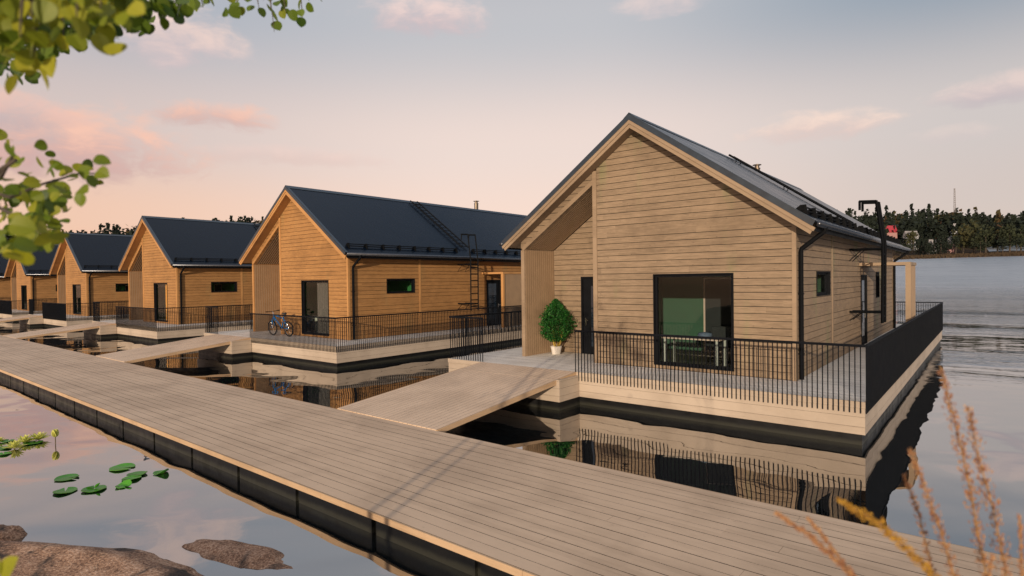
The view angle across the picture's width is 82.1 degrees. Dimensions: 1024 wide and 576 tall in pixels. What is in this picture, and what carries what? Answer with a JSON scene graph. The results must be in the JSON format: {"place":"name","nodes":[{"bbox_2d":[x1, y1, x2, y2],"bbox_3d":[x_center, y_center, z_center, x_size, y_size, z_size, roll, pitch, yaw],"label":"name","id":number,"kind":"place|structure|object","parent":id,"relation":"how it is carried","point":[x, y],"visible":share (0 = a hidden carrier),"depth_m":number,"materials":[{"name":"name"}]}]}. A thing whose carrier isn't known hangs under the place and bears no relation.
{"place":"outdoors","nodes":[
{"label":"outdoors","id":0,"kind":"place"},
{"bbox_2d":[0,253,10,300],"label":"house","id":1,"kind":"structure","parent":0,"point":[5,287],"depth_m":69.23,"materials":[{"name":"wood"}]},
{"bbox_2d":[4,244,58,310],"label":"house","id":2,"kind":"structure","parent":0,"point":[36,281],"depth_m":58.71,"materials":[{"name":"wood"}]},
{"bbox_2d":[21,285,26,309],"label":"window","id":3,"kind":"structure","parent":2,"relation":"in","point":[22,297],"depth_m":59.51,"materials":[{"name":"black glass"}]},
{"bbox_2d":[49,232,132,315],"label":"house","id":4,"kind":"structure","parent":0,"point":[84,267],"depth_m":48.29,"materials":[{"name":"wood"}]},
{"bbox_2d":[72,284,81,314],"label":"window","id":5,"kind":"structure","parent":4,"relation":"in","point":[73,285],"depth_m":48.59,"materials":[{"name":"black glass"}]},
{"bbox_2d":[116,284,128,291],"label":"window","id":6,"kind":"structure","parent":4,"relation":"in","point":[116,284],"depth_m":48.19,"materials":[{"name":"black glass"}]},
{"bbox_2d":[118,216,260,324],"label":"house","id":7,"kind":"structure","parent":0,"point":[194,263],"depth_m":37.85,"materials":[{"name":"wood"}]},
{"bbox_2d":[154,283,167,321],"bbox_3d":[-22.047,0.895,37.039,2.130,2.430,0.165,0,1,39],"label":"window","id":8,"kind":"structure","parent":7,"relation":"in","point":[155,284],"depth_m":37.65,"materials":[{"name":"black glass"}]},
{"bbox_2d":[165,284,166,319],"bbox_3d":[-21.573,0.959,37.026,1.100,2.420,0.100,0,1,39],"label":"curtain","id":9,"kind":"object","parent":7,"relation":"hanging from","point":[166,299],"visible":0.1,"depth_m":37.26,"materials":[{"name":"orange fabric"}]},
{"bbox_2d":[214,284,221,290],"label":"inner door","id":10,"kind":"structure","parent":7,"relation":"in","point":[217,287],"depth_m":40.35,"materials":[{"name":"grey fabric"}]},
{"bbox_2d":[211,282,236,291],"bbox_3d":[-18.443,-0.067,37.615,0.165,0.645,1.620,0,1,39],"label":"window","id":11,"kind":"structure","parent":7,"relation":"in","point":[235,283],"depth_m":37.80,"materials":[{"name":"black glass"}]},
{"bbox_2d":[238,185,526,339],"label":"house","id":12,"kind":"structure","parent":0,"point":[363,255],"depth_m":27.80,"materials":[{"name":"wood"}]},
{"bbox_2d":[306,315,317,331],"bbox_3d":[-8.905,1.696,27.906,2.400,0.740,1.040,0,1,39],"label":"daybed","id":13,"kind":"object","parent":12,"relation":"on","point":[307,323],"visible":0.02,"depth_m":27.74,"materials":[{"name":"grey fabric"}]},
{"bbox_2d":[301,280,329,335],"bbox_3d":[-8.687,0.868,26.113,2.130,2.430,0.165,0,1,39],"label":"window","id":14,"kind":"structure","parent":12,"relation":"in","point":[303,301],"depth_m":26.73,"materials":[{"name":"black glass"}]},
{"bbox_2d":[317,282,327,333],"bbox_3d":[-8.352,0.932,26.214,1.100,2.420,0.100,0,1,39],"label":"curtain","id":15,"kind":"object","parent":12,"relation":"hanging from","point":[322,295],"visible":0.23,"depth_m":26.28,"materials":[{"name":"grey fabric"}]},
{"bbox_2d":[386,279,414,292],"bbox_3d":[-5.084,-0.095,26.689,0.165,0.645,1.620,0,1,39],"label":"window","id":16,"kind":"structure","parent":12,"relation":"in","point":[412,280],"depth_m":26.93,"materials":[{"name":"black glass"}]},
{"bbox_2d":[486,280,500,325],"bbox_3d":[-0.998,0.808,31.645,0.162,2.500,1.170,0,1,39],"label":"door","id":17,"kind":"structure","parent":12,"relation":"in","point":[493,287],"depth_m":31.63,"materials":[{"name":"glass"}]},
{"bbox_2d":[0,246,1023,575],"bbox_3d":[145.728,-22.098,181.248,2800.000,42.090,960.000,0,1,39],"label":"water","id":18,"kind":"structure","parent":0,"point":[182,500],"depth_m":10.94,"materials":[{"name":"grey liquid"}]},
{"bbox_2d":[0,524,27,540],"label":"boulder","id":19,"kind":"object","parent":18,"relation":"in","point":[10,532],"visible":0.3,"depth_m":7.65,"materials":[{"name":"stone"}]},
{"bbox_2d":[1,440,26,448],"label":"water lily","id":20,"kind":"object","parent":18,"relation":"on","point":[14,444],"visible":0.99,"depth_m":11.83,"materials":[{"name":"yellow plant"}]},
{"bbox_2d":[0,309,40,321],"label":"floating deck","id":21,"kind":"structure","parent":18,"relation":"on","point":[13,315],"depth_m":56.14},
{"bbox_2d":[0,300,56,314],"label":"deck railing","id":22,"kind":"object","parent":21,"relation":"attached to","point":[5,306],"visible":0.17,"depth_m":56.13,"materials":[{"name":"metal"}]},
{"bbox_2d":[16,434,35,441],"bbox_3d":[-10.165,3.253,12.282,0.420,0.377,0.416,0,1,39],"label":"water lily","id":23,"kind":"object","parent":18,"relation":"on","point":[25,438],"visible":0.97,"depth_m":12.26,"materials":[{"name":"yellow plant"}]},
{"bbox_2d":[23,440,42,444],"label":"lily pad","id":24,"kind":"object","parent":18,"relation":"on","point":[33,442],"visible":0.96,"depth_m":12.27,"materials":[{"name":"green plant"}]},
{"bbox_2d":[29,432,50,440],"bbox_3d":[-10.035,3.248,12.477,0.439,0.378,0.438,0,1,39],"label":"water lily","id":25,"kind":"object","parent":18,"relation":"on","point":[39,436],"visible":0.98,"depth_m":12.47,"materials":[{"name":"yellow plant"}]},
{"bbox_2d":[51,429,58,443],"bbox_3d":[-9.448,3.174,12.167,0.116,0.520,0.121,-1,1,-2],"label":"water lily","id":26,"kind":"object","parent":18,"relation":"on","point":[55,433],"visible":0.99,"depth_m":12.15,"materials":[{"name":"yellow plant"}]},
{"bbox_2d":[52,487,77,493],"bbox_3d":[-7.098,3.220,9.345,0.320,0.029,0.321,0,1,39],"label":"lily pad","id":27,"kind":"object","parent":18,"relation":"on","point":[68,490],"visible":1,"depth_m":9.36,"materials":[{"name":"green plant"}]},
{"bbox_2d":[54,474,78,480],"bbox_3d":[-7.562,3.218,9.984,0.350,0.029,0.344,0,1,39],"label":"lily pad","id":28,"kind":"object","parent":18,"relation":"on","point":[65,477],"visible":1,"depth_m":10.01,"materials":[{"name":"green plant"}]},
{"bbox_2d":[19,314,124,327],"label":"floating deck","id":29,"kind":"structure","parent":18,"relation":"on","point":[34,321],"depth_m":46.43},
{"bbox_2d":[29,298,56,313],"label":"entrance railing","id":30,"kind":"object","parent":29,"relation":"on","point":[30,306],"visible":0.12,"depth_m":51.08,"materials":[{"name":"metal"}]},
{"bbox_2d":[42,302,126,320],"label":"deck railing","id":31,"kind":"object","parent":29,"relation":"attached to","point":[54,311],"visible":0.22,"depth_m":45.66,"materials":[{"name":"metal"}]},
{"bbox_2d":[81,485,106,491],"bbox_3d":[-6.692,3.216,9.418,0.343,0.025,0.343,0,1,39],"label":"lily pad","id":32,"kind":"object","parent":18,"relation":"on","point":[97,488],"visible":1,"depth_m":9.42,"materials":[{"name":"green plant"}]},
{"bbox_2d":[0,541,203,575],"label":"boulder","id":33,"kind":"object","parent":18,"relation":"in","point":[43,559],"visible":0.97,"depth_m":6.05,"materials":[{"name":"stone"}]},
{"bbox_2d":[109,463,135,470],"bbox_3d":[-6.962,3.200,10.510,0.399,0.036,0.398,0,1,39],"label":"lily pad","id":34,"kind":"object","parent":18,"relation":"on","point":[124,466],"visible":1,"depth_m":10.54,"materials":[{"name":"green plant"}]},
{"bbox_2d":[115,479,131,487],"bbox_3d":[-6.325,3.183,9.559,0.225,0.078,0.227,0,1,39],"label":"lily pad","id":35,"kind":"object","parent":18,"relation":"on","point":[126,483],"visible":1,"depth_m":9.61,"materials":[{"name":"green plant"}]},
{"bbox_2d":[121,475,141,480],"bbox_3d":[-6.411,3.202,9.920,0.288,0.034,0.286,0,1,39],"label":"lily pad","id":36,"kind":"object","parent":18,"relation":"on","point":[130,477],"visible":0.88,"depth_m":9.95,"materials":[{"name":"green plant"}]},
{"bbox_2d":[126,471,147,476],"bbox_3d":[-6.472,3.200,10.139,0.307,0.033,0.302,0,1,39],"label":"lily pad","id":37,"kind":"object","parent":18,"relation":"on","point":[137,473],"visible":1,"depth_m":10.16,"materials":[{"name":"green plant"}]},
{"bbox_2d":[153,468,168,474],"bbox_3d":[-6.097,3.169,10.206,0.245,0.083,0.240,0,1,39],"label":"lily pad","id":38,"kind":"object","parent":18,"relation":"on","point":[159,471],"visible":1,"depth_m":10.18,"materials":[{"name":"green plant"}]},
{"bbox_2d":[83,319,252,342],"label":"floating deck","id":39,"kind":"structure","parent":18,"relation":"on","point":[162,335],"depth_m":35.18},
{"bbox_2d":[93,301,127,321],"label":"entrance railing","id":40,"kind":"object","parent":39,"relation":"on","point":[96,312],"visible":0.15,"depth_m":40.22,"materials":[{"name":"metal"}]},
{"bbox_2d":[115,305,248,331],"bbox_3d":[-17.393,1.601,45.129,11.344,1.320,22.034,0,1,39],"label":"deck railing","id":41,"kind":"object","parent":39,"relation":"attached to","point":[120,316],"visible":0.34,"depth_m":34.78,"materials":[{"name":"metal"}]},
{"bbox_2d":[182,539,292,569],"bbox_3d":[-3.247,3.502,7.078,2.682,0.739,0.692,0,1,24],"label":"boulder","id":42,"kind":"object","parent":18,"relation":"in","point":[238,554],"visible":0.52,"depth_m":7.01,"materials":[{"name":"stone"}]},
{"bbox_2d":[197,325,521,368],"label":"floating deck","id":43,"kind":"structure","parent":18,"relation":"on","point":[348,356],"depth_m":25.07,"materials":[{"name":"beige wood"}]},
{"bbox_2d":[204,304,252,332],"bbox_3d":[-7.846,1.360,37.328,1.379,1.314,21.902,0,1,39],"label":"entrance railing","id":44,"kind":"object","parent":43,"relation":"on","point":[209,316],"visible":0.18,"depth_m":29.87,"materials":[{"name":"metal"}]},
{"bbox_2d":[266,310,293,335],"bbox_3d":[-10.587,1.615,26.849,1.980,1.161,0.727,0,5,36],"label":"bicycle","id":45,"kind":"object","parent":43,"relation":"on","point":[284,313],"visible":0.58,"depth_m":26.73,"materials":[{"name":"metal"}]},
{"bbox_2d":[249,305,521,352],"bbox_3d":[-4.033,1.574,34.203,11.344,1.320,22.034,0,1,39],"label":"deck railing","id":46,"kind":"object","parent":43,"relation":"attached to","point":[255,337],"visible":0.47,"depth_m":24.49,"materials":[{"name":"metal"}]},
{"bbox_2d":[0,335,1023,575],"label":"jetty","id":47,"kind":"object","parent":18,"relation":"on","point":[472,507],"visible":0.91,"depth_m":8.17,"materials":[{"name":"brown wood"}]},
{"bbox_2d":[0,315,42,322],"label":"gangway","id":48,"kind":"object","parent":47,"relation":"on","point":[14,318],"visible":1,"depth_m":47.69,"materials":[{"name":"brown wood"}]},
{"bbox_2d":[3,322,115,338],"bbox_3d":[-27.920,2.601,36.386,3.418,0.617,4.926,0,1,39],"label":"gangway","id":49,"kind":"object","parent":47,"relation":"on","point":[50,331],"visible":0.94,"depth_m":35.84,"materials":[{"name":"brown wood"}]},
{"bbox_2d":[96,334,250,362],"bbox_3d":[-14.561,2.574,25.460,3.418,0.617,4.926,0,1,39],"label":"gangway","id":50,"kind":"object","parent":47,"relation":"on","point":[161,350],"visible":0.95,"depth_m":24.97,"materials":[{"name":"brown wood"}]},
{"bbox_2d":[337,362,575,431],"bbox_3d":[-1.201,2.546,14.534,3.418,0.617,4.926,0,1,39],"label":"gangway","id":51,"kind":"object","parent":47,"relation":"on","point":[445,402],"visible":0.97,"depth_m":14.00,"materials":[{"name":"brown wood"}]},
{"bbox_2d":[448,324,941,444],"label":"floating deck","id":52,"kind":"structure","parent":18,"relation":"on","point":[841,426],"depth_m":13.69,"materials":[{"name":"beige wood"}]},
{"bbox_2d":[449,311,521,361],"bbox_3d":[5.514,1.333,26.402,1.379,1.314,21.902,0,1,39],"label":"entrance railing","id":53,"kind":"object","parent":52,"relation":"on","point":[468,341],"visible":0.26,"depth_m":19.09,"materials":[{"name":"metal"}]},
{"bbox_2d":[539,299,576,354],"bbox_3d":[1.429,1.236,19.067,1.436,1.819,1.400,0,1,29],"label":"potted bush","id":54,"kind":"object","parent":52,"relation":"on","point":[555,307],"visible":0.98,"depth_m":18.91,"materials":[{"name":"green plant"}]},
{"bbox_2d":[574,302,942,413],"bbox_3d":[9.327,1.546,23.277,11.344,1.320,22.034,0,1,39],"label":"deck railing","id":55,"kind":"object","parent":52,"relation":"attached to","point":[893,355],"visible":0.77,"depth_m":13.39,"materials":[{"name":"metal"}]},
{"bbox_2d":[0,0,1023,233],"label":"sky","id":56,"kind":"structure","parent":0,"point":[898,104],"materials":[{"name":"pink"}]},
{"bbox_2d":[499,113,915,380],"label":"house","id":57,"kind":"structure","parent":0,"point":[630,223],"depth_m":16.23,"materials":[{"name":"beige wood"}]},
{"bbox_2d":[581,277,593,353],"bbox_3d":[2.678,0.907,18.853,1.020,2.550,0.162,0,1,39],"label":"door","id":58,"kind":"structure","parent":57,"relation":"in","point":[587,310],"depth_m":19.04,"materials":[{"name":"black glass"}]},
{"bbox_2d":[653,273,734,370],"bbox_3d":[4.673,0.840,15.187,2.130,2.430,0.165,0,1,39],"label":"window","id":59,"kind":"structure","parent":57,"relation":"in","point":[655,276],"depth_m":15.39,"materials":[{"name":"black glass"}]},
{"bbox_2d":[663,337,725,365],"bbox_3d":[4.989,1.727,16.053,1.600,0.755,0.680,0,1,39],"label":"table","id":60,"kind":"object","parent":57,"relation":"on","point":[716,356],"visible":0.58,"depth_m":15.88,"materials":[{"name":"metal"}]},
{"bbox_2d":[697,332,712,336],"bbox_3d":[5.240,1.273,15.966,0.400,0.150,0.390,0,1,39],"label":"bowl","id":61,"kind":"object","parent":60,"relation":"on","point":[707,334],"visible":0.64,"depth_m":15.83,"materials":[{"name":"grey ceramic"}]},
{"bbox_2d":[703,277,730,353],"bbox_3d":[6.563,0.856,18.517,1.080,2.380,0.019,0,1,39],"label":"inner door","id":62,"kind":"structure","parent":57,"relation":"in","point":[716,290],"depth_m":18.57,"materials":[{"name":"brown wood"}]},
{"bbox_2d":[707,326,730,363],"bbox_3d":[5.750,1.589,16.430,0.631,0.999,0.657,0,1,39],"label":"office chair","id":63,"kind":"object","parent":57,"relation":"on","point":[721,331],"visible":0.75,"depth_m":16.54,"materials":[{"name":"grey fabric"}]},
{"bbox_2d":[815,271,830,295],"bbox_3d":[8.276,-0.122,15.763,0.165,0.645,1.620,0,1,39],"label":"window","id":64,"kind":"structure","parent":57,"relation":"in","point":[827,274],"depth_m":16.32,"materials":[{"name":"black glass"}]},
{"bbox_2d":[860,275,867,344],"bbox_3d":[12.361,0.781,20.719,0.162,2.500,1.170,0,1,39],"label":"door","id":65,"kind":"structure","parent":57,"relation":"in","point":[863,281],"depth_m":20.81,"materials":[{"name":"black glass"}]},
{"bbox_2d":[875,272,879,297],"bbox_3d":[14.285,-0.126,23.110,0.165,1.000,0.800,0,1,39],"label":"window","id":66,"kind":"structure","parent":57,"relation":"in","point":[877,273],"depth_m":23.37,"materials":[{"name":"black glass"}]},
{"bbox_2d":[774,511,853,575],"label":"grass stalk","id":67,"kind":"object","parent":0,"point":[830,553],"depth_m":1.10,"materials":[{"name":"brown plant"}]},
{"bbox_2d":[806,516,855,575],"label":"grass stalk","id":68,"kind":"object","parent":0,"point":[820,532],"depth_m":1.15,"materials":[{"name":"brown plant"}]},
{"bbox_2d":[836,497,940,575],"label":"grass stalk","id":69,"kind":"object","parent":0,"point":[925,565],"depth_m":1.05,"materials":[{"name":"yellow plant"}]},
{"bbox_2d":[902,474,935,574],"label":"grass stalk","id":70,"kind":"object","parent":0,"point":[908,486],"depth_m":1.25,"materials":[{"name":"brown plant"}]},
{"bbox_2d":[908,447,959,575],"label":"grass stalk","id":71,"kind":"object","parent":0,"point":[932,512],"depth_m":1.15,"materials":[{"name":"brown plant"}]},
{"bbox_2d":[893,241,1023,255],"bbox_3d":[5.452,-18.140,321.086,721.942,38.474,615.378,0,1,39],"label":"hill","id":72,"kind":"structure","parent":0,"point":[968,250],"depth_m":209.32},
{"bbox_2d":[0,203,1023,248],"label":"wood","id":73,"kind":"object","parent":72,"relation":"on","point":[920,220],"visible":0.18,"depth_m":257.75,"materials":[{"name":"green plant"}]},
{"bbox_2d":[884,226,896,237],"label":"house","id":74,"kind":"structure","parent":72,"relation":"on","point":[891,233],"depth_m":242.38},
{"bbox_2d":[900,235,909,245],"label":"leafy tree","id":75,"kind":"object","parent":72,"relation":"on","point":[903,239],"visible":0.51,"depth_m":225.79,"materials":[{"name":"green plant"}]},
{"bbox_2d":[902,242,914,255],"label":"leafy tree","id":76,"kind":"object","parent":72,"relation":"on","point":[910,246],"visible":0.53,"depth_m":203.00,"materials":[{"name":"green plant"}]},
{"bbox_2d":[903,231,918,248],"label":"house","id":77,"kind":"structure","parent":72,"relation":"on","point":[909,234],"depth_m":235.14,"materials":[{"name":"white"}]},
{"bbox_2d":[904,230,918,252],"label":"leafy tree","id":78,"kind":"object","parent":72,"relation":"on","point":[912,237],"visible":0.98,"depth_m":215.52,"materials":[{"name":"green plant"}]},
{"bbox_2d":[913,239,923,254],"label":"spruce tree","id":79,"kind":"object","parent":72,"relation":"on","point":[918,244],"visible":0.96,"depth_m":202.91,"materials":[{"name":"green plant"}]},
{"bbox_2d":[914,237,922,248],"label":"leafy tree","id":80,"kind":"object","parent":72,"relation":"on","point":[921,242],"visible":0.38,"depth_m":221.72,"materials":[{"name":"green plant"}]},
{"bbox_2d":[918,229,924,248],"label":"spruce tree","id":81,"kind":"object","parent":72,"relation":"on","point":[921,237],"visible":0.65,"depth_m":225.12,"materials":[{"name":"green plant"}]},
{"bbox_2d":[920,237,931,254],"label":"spruce tree","id":82,"kind":"object","parent":72,"relation":"on","point":[926,242],"visible":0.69,"depth_m":199.09,"materials":[{"name":"green plant"}]},
{"bbox_2d":[925,242,932,254],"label":"leafy tree","id":83,"kind":"object","parent":72,"relation":"on","point":[928,247],"visible":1,"depth_m":195.31,"materials":[{"name":"green plant"}]},
{"bbox_2d":[930,239,939,253],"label":"spruce tree","id":84,"kind":"object","parent":72,"relation":"on","point":[934,245],"visible":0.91,"depth_m":196.94,"materials":[{"name":"green plant"}]},
{"bbox_2d":[933,231,949,253],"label":"spruce tree","id":85,"kind":"object","parent":72,"relation":"on","point":[940,237],"visible":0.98,"depth_m":195.71,"materials":[{"name":"green plant"}]},
{"bbox_2d":[943,241,953,253],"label":"leafy tree","id":86,"kind":"object","parent":72,"relation":"on","point":[949,246],"visible":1,"depth_m":195.59,"materials":[{"name":"green plant"}]},
{"bbox_2d":[947,238,954,252],"bbox_3d":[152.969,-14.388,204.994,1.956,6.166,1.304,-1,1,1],"label":"house","id":87,"kind":"structure","parent":72,"relation":"on","point":[951,251],"depth_m":204.47,"materials":[{"name":"grey"}]},
{"bbox_2d":[953,189,955,211],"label":"radio mast","id":88,"kind":"object","parent":72,"relation":"on","point":[955,203],"visible":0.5,"depth_m":342.63,"materials":[{"name":"grey metal"}]},
{"bbox_2d":[948,235,961,253],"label":"leafy tree","id":89,"kind":"object","parent":72,"relation":"on","point":[955,240],"visible":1,"depth_m":196.25,"materials":[{"name":"green plant"}]},
{"bbox_2d":[893,251,1023,259],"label":"reeds","id":90,"kind":"object","parent":72,"relation":"on","point":[981,254],"visible":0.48,"depth_m":179.18,"materials":[{"name":"brown plant"}]},
{"bbox_2d":[949,223,975,252],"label":"leafy tree","id":91,"kind":"object","parent":72,"relation":"on","point":[964,233],"visible":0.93,"depth_m":196.69,"materials":[{"name":"green plant"}]},
{"bbox_2d":[965,219,981,252],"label":"leafy tree","id":92,"kind":"object","parent":72,"relation":"on","point":[974,225],"visible":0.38,"depth_m":199.59,"materials":[{"name":"green plant"}]},
{"bbox_2d":[971,241,990,252],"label":"leafy tree","id":93,"kind":"object","parent":72,"relation":"on","point":[985,244],"visible":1,"depth_m":190.60,"materials":[{"name":"green plant"}]},
{"bbox_2d":[971,224,995,252],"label":"leafy tree","id":94,"kind":"object","parent":72,"relation":"on","point":[984,231],"visible":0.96,"depth_m":191.23,"materials":[{"name":"green plant"}]},
{"bbox_2d":[989,229,1005,251],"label":"leafy tree","id":95,"kind":"object","parent":72,"relation":"on","point":[995,245],"visible":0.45,"depth_m":194.26,"materials":[{"name":"green plant"}]},
{"bbox_2d":[996,237,1010,251],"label":"leafy tree","id":96,"kind":"object","parent":72,"relation":"on","point":[1002,242],"visible":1,"depth_m":186.65,"materials":[{"name":"green plant"}]},
{"bbox_2d":[996,223,1023,251],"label":"leafy tree","id":97,"kind":"object","parent":72,"relation":"on","point":[1008,231],"visible":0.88,"depth_m":187.09,"materials":[{"name":"green plant"}]},
{"bbox_2d":[1007,225,1023,251],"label":"leafy tree","id":98,"kind":"object","parent":72,"relation":"on","point":[1021,234],"visible":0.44,"depth_m":187.97,"materials":[{"name":"green plant"}]},
{"bbox_2d":[1010,237,1023,250],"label":"leafy tree","id":99,"kind":"object","parent":72,"relation":"on","point":[1017,241],"visible":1,"depth_m":184.84,"materials":[{"name":"green plant"}]},
{"bbox_2d":[937,367,989,575],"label":"grass stalk","id":100,"kind":"object","parent":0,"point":[982,559],"depth_m":1.20,"materials":[{"name":"brown plant"}]},
{"bbox_2d":[964,405,1011,575],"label":"grass stalk","id":101,"kind":"object","parent":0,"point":[997,524],"depth_m":1.20,"materials":[{"name":"brown plant"}]},
{"bbox_2d":[985,553,994,575],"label":"grass stalk","id":102,"kind":"object","parent":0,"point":[990,566],"depth_m":1.15,"materials":[{"name":"brown plant"}]},
{"bbox_2d":[1017,513,1023,575],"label":"grass stalk","id":103,"kind":"object","parent":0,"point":[1021,554],"depth_m":1.10,"materials":[{"name":"brown plant"}]},
{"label":"shore","id":104,"kind":"structure","parent":0,"visible":0},
{"bbox_2d":[0,0,321,264],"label":"aspen tree","id":105,"kind":"object","parent":104,"relation":"on","point":[47,32],"visible":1,"depth_m":1.32,"materials":[{"name":"green plant"}]},
{"bbox_2d":[0,556,17,575],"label":"leaf","id":106,"kind":"object","parent":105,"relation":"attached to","point":[7,565],"visible":1,"depth_m":1.10,"materials":[{"name":"yellow plant"}]}
]}

